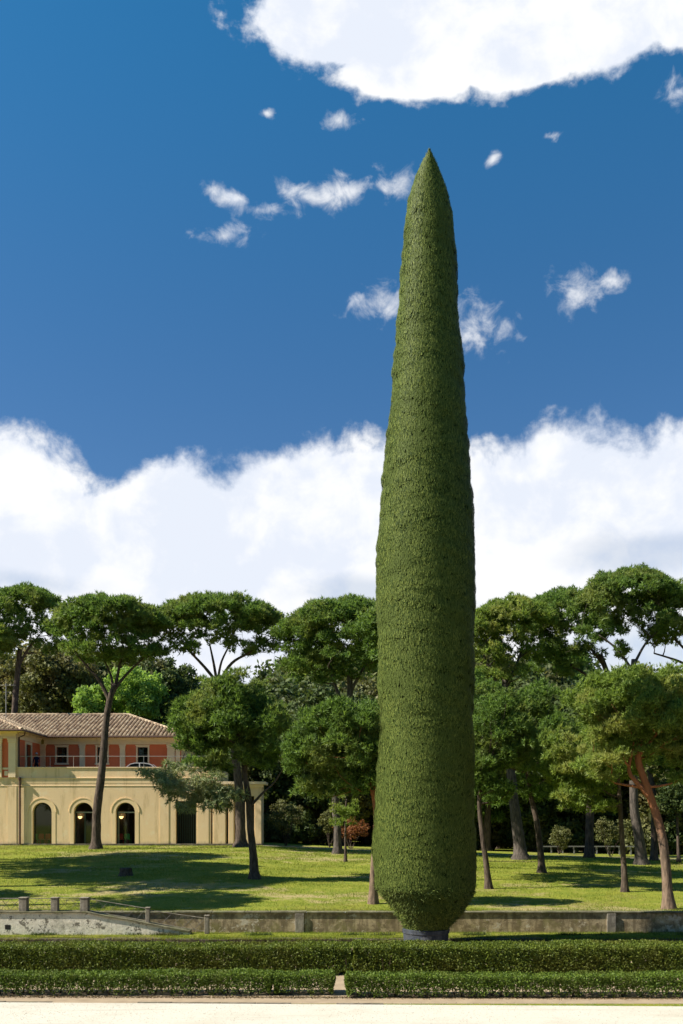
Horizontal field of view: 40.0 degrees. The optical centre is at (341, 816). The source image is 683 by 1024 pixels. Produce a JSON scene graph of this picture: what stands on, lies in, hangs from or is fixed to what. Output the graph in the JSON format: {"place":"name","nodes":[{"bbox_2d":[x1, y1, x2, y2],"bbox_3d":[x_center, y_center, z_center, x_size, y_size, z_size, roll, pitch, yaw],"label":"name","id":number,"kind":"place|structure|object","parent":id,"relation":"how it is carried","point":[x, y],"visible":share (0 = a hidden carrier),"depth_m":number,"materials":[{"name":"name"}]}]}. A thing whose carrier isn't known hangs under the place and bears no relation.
{"place":"outdoors","nodes":[
{"label":"outdoors","id":0,"kind":"place"},
{"bbox_2d":[0,840,682,910],"bbox_3d":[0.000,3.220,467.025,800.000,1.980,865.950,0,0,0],"label":"lawn","id":1,"kind":"structure","parent":0,"point":[211,892],"depth_m":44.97,"materials":[{"name":"green plant"}]},
{"bbox_2d":[0,622,22,661],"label":"pine tree","id":2,"kind":"object","parent":1,"relation":"on","point":[8,642],"visible":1,"depth_m":83.56,"materials":[{"name":"green plant"}]},
{"bbox_2d":[0,653,31,712],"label":"evergreen oak","id":3,"kind":"object","parent":1,"relation":"on","point":[7,671],"visible":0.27,"depth_m":96.89,"materials":[{"name":"green plant"}]},
{"bbox_2d":[11,639,47,660],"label":"evergreen oak","id":4,"kind":"object","parent":1,"relation":"on","point":[25,645],"depth_m":115.31,"materials":[{"name":"green plant"}]},
{"bbox_2d":[0,581,68,712],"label":"umbrella pine","id":5,"kind":"object","parent":1,"relation":"on","point":[31,595],"visible":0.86,"depth_m":85.29,"materials":[{"name":"green plant"}]},
{"bbox_2d":[8,638,100,712],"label":"evergreen oak","id":6,"kind":"object","parent":1,"relation":"on","point":[49,683],"visible":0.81,"depth_m":95.18,"materials":[{"name":"green plant"}]},
{"bbox_2d":[70,683,108,712],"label":"spring tree","id":7,"kind":"object","parent":1,"relation":"on","point":[89,700],"visible":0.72,"depth_m":92.12,"materials":[{"name":"green plant"}]},
{"bbox_2d":[81,655,113,684],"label":"evergreen oak","id":8,"kind":"object","parent":1,"relation":"on","point":[102,667],"visible":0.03,"depth_m":102.55,"materials":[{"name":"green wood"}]},
{"bbox_2d":[39,590,175,848],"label":"umbrella pine","id":9,"kind":"object","parent":1,"relation":"on","point":[122,617],"visible":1,"depth_m":65.63,"materials":[{"name":"green plant"}]},
{"bbox_2d":[118,868,132,876],"bbox_3d":[-10.905,2.864,47.402,1.026,0.503,1.010,0,0,0],"label":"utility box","id":10,"kind":"object","parent":1,"relation":"on","point":[124,872],"visible":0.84,"depth_m":47.14,"materials":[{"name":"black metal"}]},
{"bbox_2d":[96,660,166,720],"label":"evergreen oak","id":11,"kind":"object","parent":1,"relation":"on","point":[115,665],"visible":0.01,"depth_m":102.11,"materials":[{"name":"green plant"}]},
{"bbox_2d":[0,713,267,845],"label":"villa","id":12,"kind":"object","parent":1,"relation":"on","point":[52,793],"visible":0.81,"depth_m":72.02,"materials":[{"name":"paint"}]},
{"bbox_2d":[25,741,31,766],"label":"terrace door","id":13,"kind":"structure","parent":12,"relation":"in","point":[29,743],"depth_m":74.94,"materials":[{"name":"beige stone"}]},
{"bbox_2d":[54,745,68,764],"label":"window","id":14,"kind":"structure","parent":12,"relation":"in","point":[56,746],"depth_m":77.94,"materials":[{"name":"beige stone"}]},
{"bbox_2d":[77,811,84,843],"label":"door","id":15,"kind":"structure","parent":12,"relation":"in","point":[80,828],"depth_m":73.80,"materials":[{"name":"black glass"}]},
{"bbox_2d":[75,803,91,843],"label":"arched door","id":16,"kind":"structure","parent":12,"relation":"in","point":[81,803],"depth_m":72.35,"materials":[{"name":"black glass"}]},
{"bbox_2d":[118,811,125,843],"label":"door","id":17,"kind":"structure","parent":12,"relation":"in","point":[122,823],"depth_m":73.80,"materials":[{"name":"black glass"}]},
{"bbox_2d":[117,803,134,843],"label":"arched door","id":18,"kind":"structure","parent":12,"relation":"in","point":[122,803],"depth_m":72.35,"materials":[{"name":"black glass"}]},
{"bbox_2d":[127,763,155,766],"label":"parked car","id":19,"kind":"object","parent":12,"relation":"on","point":[140,765],"visible":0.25,"depth_m":73.54,"materials":[{"name":"white paint"}]},
{"bbox_2d":[135,745,149,763],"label":"window","id":20,"kind":"structure","parent":12,"relation":"in","point":[137,746],"depth_m":77.94,"materials":[{"name":"beige stone"}]},
{"bbox_2d":[103,665,169,719],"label":"spring tree","id":21,"kind":"object","parent":1,"relation":"on","point":[141,692],"visible":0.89,"depth_m":92.80,"materials":[{"name":"green plant"}]},
{"bbox_2d":[126,655,204,713],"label":"evergreen oak","id":22,"kind":"object","parent":1,"relation":"on","point":[174,679],"visible":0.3,"depth_m":103.23,"materials":[{"name":"green plant"}]},
{"bbox_2d":[141,692,203,766],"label":"tree","id":23,"kind":"object","parent":1,"relation":"on","point":[161,719],"visible":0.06,"depth_m":102.23,"materials":[{"name":"green plant"}]},
{"bbox_2d":[134,665,293,879],"bbox_3d":[-5.731,-2.009,45.874,6.737,10.662,7.388,0,0,43],"label":"pine tree","id":24,"kind":"object","parent":1,"relation":"on","point":[233,711],"visible":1,"depth_m":44.88,"materials":[{"name":"green plant"}]},
{"bbox_2d":[157,589,285,846],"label":"umbrella pine","id":25,"kind":"object","parent":1,"relation":"on","point":[246,614],"visible":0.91,"depth_m":68.25,"materials":[{"name":"green plant"}]},
{"bbox_2d":[221,713,296,841],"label":"evergreen oak","id":26,"kind":"object","parent":1,"relation":"on","point":[273,793],"visible":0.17,"depth_m":86.19,"materials":[{"name":"green plant"}]},
{"bbox_2d":[253,657,291,684],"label":"evergreen oak","id":27,"kind":"object","parent":1,"relation":"on","point":[264,673],"depth_m":133.90,"materials":[{"name":"green plant"}]},
{"bbox_2d":[264,807,291,842],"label":"shrub","id":28,"kind":"object","parent":1,"relation":"on","point":[270,831],"visible":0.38,"depth_m":84.57,"materials":[{"name":"green plant"}]},
{"bbox_2d":[267,693,300,840],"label":"evergreen oak","id":29,"kind":"object","parent":1,"relation":"on","point":[286,698],"visible":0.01,"depth_m":96.11,"materials":[{"name":"green plant"}]},
{"bbox_2d":[266,798,303,845],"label":"shrub","id":30,"kind":"object","parent":1,"relation":"on","point":[293,810],"visible":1,"depth_m":74.64,"materials":[{"name":"green plant"}]},
{"bbox_2d":[270,810,317,843],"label":"shrub","id":31,"kind":"object","parent":1,"relation":"on","point":[305,830],"visible":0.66,"depth_m":83.66,"materials":[{"name":"green plant"}]},
{"bbox_2d":[272,707,331,843],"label":"evergreen oak","id":32,"kind":"object","parent":1,"relation":"on","point":[311,805],"visible":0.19,"depth_m":86.12,"materials":[{"name":"green plant"}]},
{"bbox_2d":[263,674,346,700],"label":"evergreen oak","id":33,"kind":"object","parent":1,"relation":"on","point":[284,687],"visible":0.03,"depth_m":104.19,"materials":[{"name":"green plant"}]},
{"bbox_2d":[262,646,360,690],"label":"tree","id":34,"kind":"object","parent":1,"relation":"on","point":[296,677],"visible":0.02,"depth_m":116.64,"materials":[{"name":"green plant"}]},
{"bbox_2d":[269,592,377,853],"bbox_3d":[-0.134,-6.370,65.979,9.767,18.542,8.606,0,0,-29],"label":"umbrella pine","id":35,"kind":"object","parent":1,"relation":"on","point":[312,623],"visible":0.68,"depth_m":64.88,"materials":[{"name":"green plant"}]},
{"bbox_2d":[307,813,341,844],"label":"shrub","id":36,"kind":"object","parent":1,"relation":"on","point":[320,838],"visible":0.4,"depth_m":87.63,"materials":[{"name":"green plant"}]},
{"bbox_2d":[316,809,332,846],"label":"shrub","id":37,"kind":"object","parent":1,"relation":"on","point":[326,815],"visible":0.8,"depth_m":77.78,"materials":[{"name":"green plant"}]},
{"bbox_2d":[280,694,380,904],"bbox_3d":[0.085,-0.551,36.252,4.637,8.392,4.660,0,0,44],"label":"pine tree","id":38,"kind":"object","parent":1,"relation":"on","point":[338,741],"visible":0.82,"depth_m":35.56,"materials":[{"name":"green plant"}]},
{"bbox_2d":[286,681,377,843],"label":"evergreen oak","id":39,"kind":"object","parent":1,"relation":"on","point":[316,692],"visible":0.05,"depth_m":93.21,"materials":[{"name":"green plant"}]},
{"bbox_2d":[306,667,370,842],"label":"evergreen oak","id":40,"kind":"object","parent":1,"relation":"on","point":[344,689],"visible":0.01,"depth_m":107.43,"materials":[{"name":"green plant"}]},
{"bbox_2d":[306,767,372,845],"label":"evergreen oak","id":41,"kind":"object","parent":1,"relation":"on","point":[366,808],"visible":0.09,"depth_m":86.50,"materials":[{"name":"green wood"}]},
{"bbox_2d":[0,907,682,910],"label":"grass fringe","id":42,"kind":"object","parent":1,"relation":"on","point":[169,909],"depth_m":34.30,"materials":[{"name":"green plant"}]},
{"bbox_2d":[328,794,360,861],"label":"sapling tree","id":43,"kind":"object","parent":1,"relation":"on","point":[342,811],"visible":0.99,"depth_m":58.47,"materials":[{"name":"green plant"}]},
{"bbox_2d":[332,816,370,848],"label":"shrub","id":44,"kind":"object","parent":1,"relation":"on","point":[352,829],"visible":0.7,"depth_m":75.52,"materials":[{"name":"orange plant"}]},
{"bbox_2d":[329,653,377,822],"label":"tree","id":45,"kind":"object","parent":1,"relation":"on","point":[357,664],"visible":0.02,"depth_m":116.89,"materials":[{"name":"green plant"}]},
{"bbox_2d":[335,605,378,670],"bbox_3d":[4.024,-5.472,61.995,7.786,17.235,8.107,0,0,26],"label":"umbrella pine","id":46,"kind":"object","parent":1,"relation":"on","point":[364,623],"visible":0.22,"depth_m":60.74,"materials":[{"name":"green plant"}]},
{"bbox_2d":[344,672,378,844],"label":"evergreen oak","id":47,"kind":"object","parent":1,"relation":"on","point":[369,686],"visible":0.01,"depth_m":97.70,"materials":[{"name":"green plant"}]},
{"bbox_2d":[474,817,497,849],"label":"shrub","id":48,"kind":"object","parent":1,"relation":"on","point":[478,834],"visible":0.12,"depth_m":87.62,"materials":[{"name":"green plant"}]},
{"bbox_2d":[472,667,501,708],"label":"pine tree","id":49,"kind":"object","parent":1,"relation":"on","point":[481,686],"visible":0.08,"depth_m":52.66,"materials":[{"name":"green plant"}]},
{"bbox_2d":[473,636,512,678],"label":"evergreen oak","id":50,"kind":"object","parent":1,"relation":"on","point":[488,658],"visible":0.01,"depth_m":117.14,"materials":[{"name":"green plant"}]},
{"bbox_2d":[476,812,510,849],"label":"shrub","id":51,"kind":"object","parent":1,"relation":"on","point":[496,836],"visible":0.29,"depth_m":87.83,"materials":[{"name":"green plant"}]},
{"bbox_2d":[474,707,530,850],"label":"tree","id":52,"kind":"object","parent":1,"relation":"on","point":[488,816],"visible":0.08,"depth_m":84.81,"materials":[{"name":"green plant"}]},
{"bbox_2d":[472,675,563,888],"bbox_3d":[7.668,-1.439,43.132,4.989,10.126,3.810,0,0,23],"label":"pine tree","id":53,"kind":"object","parent":1,"relation":"on","point":[511,740],"visible":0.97,"depth_m":42.64,"materials":[{"name":"green plant"}]},
{"bbox_2d":[473,591,562,859],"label":"umbrella pine","id":54,"kind":"object","parent":1,"relation":"on","point":[495,618],"visible":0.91,"depth_m":65.12,"materials":[{"name":"green plant"}]},
{"bbox_2d":[497,811,543,851],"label":"shrub","id":55,"kind":"object","parent":1,"relation":"on","point":[508,839],"visible":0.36,"depth_m":86.76,"materials":[{"name":"green plant"}]},
{"bbox_2d":[492,718,577,851],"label":"evergreen oak","id":56,"kind":"object","parent":1,"relation":"on","point":[544,808],"visible":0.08,"depth_m":85.08,"materials":[{"name":"green plant"}]},
{"bbox_2d":[490,702,583,872],"bbox_3d":[11.270,-1.426,52.308,7.521,9.717,9.604,0,0,0],"label":"pine tree","id":57,"kind":"object","parent":1,"relation":"on","point":[530,792],"visible":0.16,"depth_m":51.82,"materials":[{"name":"green plant"}]},
{"bbox_2d":[511,677,578,814],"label":"evergreen oak","id":58,"kind":"object","parent":1,"relation":"on","point":[531,680],"visible":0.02,"depth_m":97.26,"materials":[{"name":"green plant"}]},
{"bbox_2d":[508,655,583,694],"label":"evergreen oak","id":59,"kind":"object","parent":1,"relation":"on","point":[546,673],"visible":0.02,"depth_m":103.89,"materials":[{"name":"green plant"}]},
{"bbox_2d":[526,820,567,851],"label":"shrub","id":60,"kind":"object","parent":1,"relation":"on","point":[545,833],"visible":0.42,"depth_m":85.72,"materials":[{"name":"green plant"}]},
{"bbox_2d":[547,825,572,853],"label":"shrub","id":61,"kind":"object","parent":1,"relation":"on","point":[563,833],"visible":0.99,"depth_m":79.63,"materials":[{"name":"green plant"}]},
{"bbox_2d":[510,584,610,857],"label":"umbrella pine","id":62,"kind":"object","parent":1,"relation":"on","point":[557,648],"visible":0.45,"depth_m":69.21,"materials":[{"name":"green plant"}]},
{"bbox_2d":[515,652,605,675],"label":"evergreen oak","id":63,"kind":"object","parent":1,"relation":"on","point":[596,663],"depth_m":129.16,"materials":[{"name":"green plant"}]},
{"bbox_2d":[530,653,596,682],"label":"tree","id":64,"kind":"object","parent":1,"relation":"on","point":[579,659],"visible":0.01,"depth_m":116.70,"materials":[{"name":"green plant"}]},
{"bbox_2d":[543,816,584,852],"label":"shrub","id":65,"kind":"object","parent":1,"relation":"on","point":[577,832],"visible":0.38,"depth_m":85.20,"materials":[{"name":"green plant"}]},
{"bbox_2d":[552,685,596,850],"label":"evergreen oak","id":66,"kind":"object","parent":1,"relation":"on","point":[571,713],"visible":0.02,"depth_m":95.75,"materials":[{"name":"green plant"}]},
{"bbox_2d":[543,846,634,854],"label":"white fence","id":67,"kind":"object","parent":1,"relation":"on","point":[594,846],"visible":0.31,"depth_m":82.06,"materials":[{"name":"paint"}]},
{"bbox_2d":[553,778,625,851],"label":"evergreen oak","id":68,"kind":"object","parent":1,"relation":"on","point":[608,815],"visible":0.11,"depth_m":86.69,"materials":[{"name":"green plant"}]},
{"bbox_2d":[535,722,661,891],"bbox_3d":[11.232,-0.342,42.312,5.438,7.907,7.210,0,0,0],"label":"pine tree","id":69,"kind":"object","parent":1,"relation":"on","point":[563,749],"visible":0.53,"depth_m":41.35,"materials":[{"name":"green plant"}]},
{"bbox_2d":[594,816,629,856],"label":"shrub","id":70,"kind":"object","parent":1,"relation":"on","point":[604,828],"visible":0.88,"depth_m":73.83,"materials":[{"name":"green plant"}]},
{"bbox_2d":[594,820,629,853],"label":"shrub","id":71,"kind":"object","parent":1,"relation":"on","point":[602,849],"visible":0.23,"depth_m":85.71,"materials":[{"name":"green plant"}]},
{"bbox_2d":[558,658,682,909],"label":"pine tree","id":72,"kind":"object","parent":1,"relation":"on","point":[623,705],"visible":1,"depth_m":34.45,"materials":[{"name":"green plant"}]},
{"bbox_2d":[562,561,682,864],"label":"umbrella pine","id":73,"kind":"object","parent":1,"relation":"on","point":[601,592],"visible":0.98,"depth_m":61.13,"materials":[{"name":"green plant"}]},
{"bbox_2d":[614,812,668,854],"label":"shrub","id":74,"kind":"object","parent":1,"relation":"on","point":[646,823],"visible":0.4,"depth_m":83.05,"materials":[{"name":"green plant"}]},
{"bbox_2d":[614,767,668,852],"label":"evergreen oak","id":75,"kind":"object","parent":1,"relation":"on","point":[626,803],"visible":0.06,"depth_m":87.41,"materials":[{"name":"green plant"}]},
{"bbox_2d":[625,762,682,853],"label":"evergreen oak","id":76,"kind":"object","parent":1,"relation":"on","point":[643,802],"visible":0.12,"depth_m":84.23,"materials":[{"name":"green plant"}]},
{"bbox_2d":[642,731,681,860],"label":"pine tree","id":77,"kind":"object","parent":1,"relation":"on","point":[653,856],"visible":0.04,"depth_m":67.82,"materials":[{"name":"green plant"}]},
{"bbox_2d":[644,578,682,663],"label":"umbrella pine","id":78,"kind":"object","parent":1,"relation":"on","point":[654,643],"visible":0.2,"depth_m":63.89,"materials":[{"name":"green plant"}]},
{"bbox_2d":[655,778,682,862],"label":"sapling tree","id":79,"kind":"object","parent":1,"relation":"on","point":[667,800],"visible":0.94,"depth_m":65.39,"materials":[{"name":"green plant"}]},
{"bbox_2d":[657,819,682,853],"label":"shrub","id":80,"kind":"object","parent":1,"relation":"on","point":[671,840],"visible":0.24,"depth_m":83.54,"materials":[{"name":"green plant"}]},
{"bbox_2d":[0,0,682,683],"label":"sky","id":81,"kind":"structure","parent":0,"point":[203,203],"materials":[{"name":"blue"}]},
{"bbox_2d":[263,845,682,859],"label":"path","id":82,"kind":"structure","parent":0,"point":[479,854],"depth_m":71.96,"materials":[{"name":"beige gravel"}]},
{"bbox_2d":[383,1004,682,1005],"bbox_3d":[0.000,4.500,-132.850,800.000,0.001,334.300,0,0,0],"label":"ground","id":83,"kind":"structure","parent":0,"point":[557,1004],"depth_m":22.41,"materials":[{"name":"beige gravel"}]},
{"bbox_2d":[0,1001,382,1004],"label":"stone edging","id":84,"kind":"object","parent":83,"relation":"on","point":[213,1002],"visible":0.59,"depth_m":22.55,"materials":[{"name":"beige stone"}]},
{"bbox_2d":[0,932,680,937],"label":"grass strip","id":85,"kind":"object","parent":83,"relation":"on","point":[331,935],"depth_m":32.86,"materials":[{"name":"green plant"}]},
{"bbox_2d":[0,910,191,937],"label":"ramp wall","id":86,"kind":"structure","parent":85,"relation":"on","point":[58,922],"depth_m":33.00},
{"bbox_2d":[18,897,29,910],"bbox_3d":[-11.234,3.138,33.200,0.311,0.539,0.311,0,0,0],"label":"stone post","id":87,"kind":"object","parent":86,"relation":"on","point":[23,903],"visible":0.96,"depth_m":33.06,"materials":[{"name":"grey stone"}]},
{"bbox_2d":[50,897,59,910],"bbox_3d":[-10.128,3.138,33.200,0.276,0.539,0.276,0,0,0],"label":"stone post","id":88,"kind":"object","parent":86,"relation":"on","point":[55,903],"visible":0.99,"depth_m":33.08,"materials":[{"name":"grey stone"}]},
{"bbox_2d":[80,897,89,910],"bbox_3d":[-9.075,3.147,33.200,0.311,0.557,0.311,0,0,0],"label":"stone post","id":89,"kind":"object","parent":86,"relation":"on","point":[84,903],"visible":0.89,"depth_m":33.06,"materials":[{"name":"grey stone"}]},
{"bbox_2d":[89,899,145,920],"bbox_3d":[-7.925,3.325,33.201,2.030,0.814,0.029,0,0,0],"label":"lattice railing","id":90,"kind":"object","parent":86,"relation":"on","point":[114,911],"visible":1,"depth_m":33.19,"materials":[{"name":"metal"}]},
{"bbox_2d":[150,910,204,930],"bbox_3d":[-5.801,3.702,33.201,1.959,0.762,0.029,0,0,0],"label":"lattice railing","id":91,"kind":"object","parent":86,"relation":"on","point":[176,919],"visible":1,"depth_m":33.19,"materials":[{"name":"metal"}]},
{"bbox_2d":[204,915,209,933],"bbox_3d":[-4.757,3.832,33.200,0.188,0.662,0.188,0,0,0],"label":"stone post","id":92,"kind":"object","parent":85,"relation":"on","point":[207,923],"visible":1,"depth_m":33.12,"materials":[{"name":"grey stone"}]},
{"bbox_2d":[0,930,682,936],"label":"grass tufts","id":93,"kind":"object","parent":85,"relation":"on","point":[473,935],"visible":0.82,"depth_m":32.82,"materials":[{"name":"green plant"}]},
{"bbox_2d":[30,931,682,935],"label":"wall foot weeds","id":94,"kind":"object","parent":85,"relation":"on","point":[269,933],"depth_m":32.88,"materials":[{"name":"green plant"}]},
{"bbox_2d":[0,1002,682,1023],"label":"gravel avenue","id":95,"kind":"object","parent":83,"relation":"on","point":[209,1014],"depth_m":21.25,"materials":[{"name":"beige gravel"}]},
{"bbox_2d":[0,947,682,1003],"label":"sandy bed","id":96,"kind":"object","parent":83,"relation":"on","point":[339,988],"depth_m":23.14,"materials":[{"name":"beige sand"}]},
{"bbox_2d":[0,967,273,995],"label":"box hedge","id":97,"kind":"object","parent":96,"relation":"on","point":[36,978],"visible":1,"depth_m":23.51,"materials":[{"name":"green plant"}]},
{"bbox_2d":[0,939,352,975],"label":"box hedge","id":98,"kind":"object","parent":96,"relation":"on","point":[335,955],"visible":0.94,"depth_m":26.52,"materials":[{"name":"green plant"}]},
{"bbox_2d":[271,968,335,995],"bbox_3d":[-0.949,4.207,23.804,1.649,0.644,0.831,0,0,0],"label":"box hedge","id":99,"kind":"object","parent":96,"relation":"on","point":[280,978],"visible":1,"depth_m":23.53,"materials":[{"name":"green plant"}]},
{"bbox_2d":[0,994,682,999],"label":"leaf litter","id":100,"kind":"object","parent":96,"relation":"on","point":[364,997],"visible":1,"depth_m":23.22,"materials":[{"name":"plant"}]},
{"bbox_2d":[402,928,449,949],"bbox_3d":[2.742,4.080,30.500,1.540,0.880,1.540,0,0,0],"label":"round planter","id":101,"kind":"object","parent":96,"relation":"on","point":[439,935],"visible":0.48,"depth_m":29.87,"materials":[{"name":"grey stone"}]},
{"bbox_2d":[371,148,477,931],"bbox_3d":[2.717,-8.773,30.487,3.530,25.947,3.558,0,0,0],"label":"cypress","id":102,"kind":"object","parent":101,"relation":"in","point":[424,846],"visible":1,"depth_m":29.32,"materials":[{"name":"green plant"}]},
{"bbox_2d":[344,968,682,997],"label":"box hedge","id":103,"kind":"object","parent":96,"relation":"on","point":[572,980],"visible":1,"depth_m":23.20,"materials":[{"name":"green plant"}]},
{"bbox_2d":[351,938,682,973],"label":"box hedge","id":104,"kind":"object","parent":96,"relation":"on","point":[508,955],"visible":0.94,"depth_m":26.42,"materials":[{"name":"green plant"}]},
{"bbox_2d":[0,937,682,946],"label":"stone kerb","id":105,"kind":"structure","parent":83,"relation":"on","point":[223,940],"depth_m":32.20,"materials":[{"name":"grey stone"}]},
{"bbox_2d":[0,935,681,939],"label":"kerb grass","id":106,"kind":"structure","parent":105,"relation":"on","point":[454,938],"depth_m":32.21,"materials":[{"name":"green plant"}]},
{"bbox_2d":[97,910,682,940],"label":"retaining wall","id":107,"kind":"structure","parent":83,"relation":"on","point":[488,921],"depth_m":33.80,"materials":[{"name":"concrete"}]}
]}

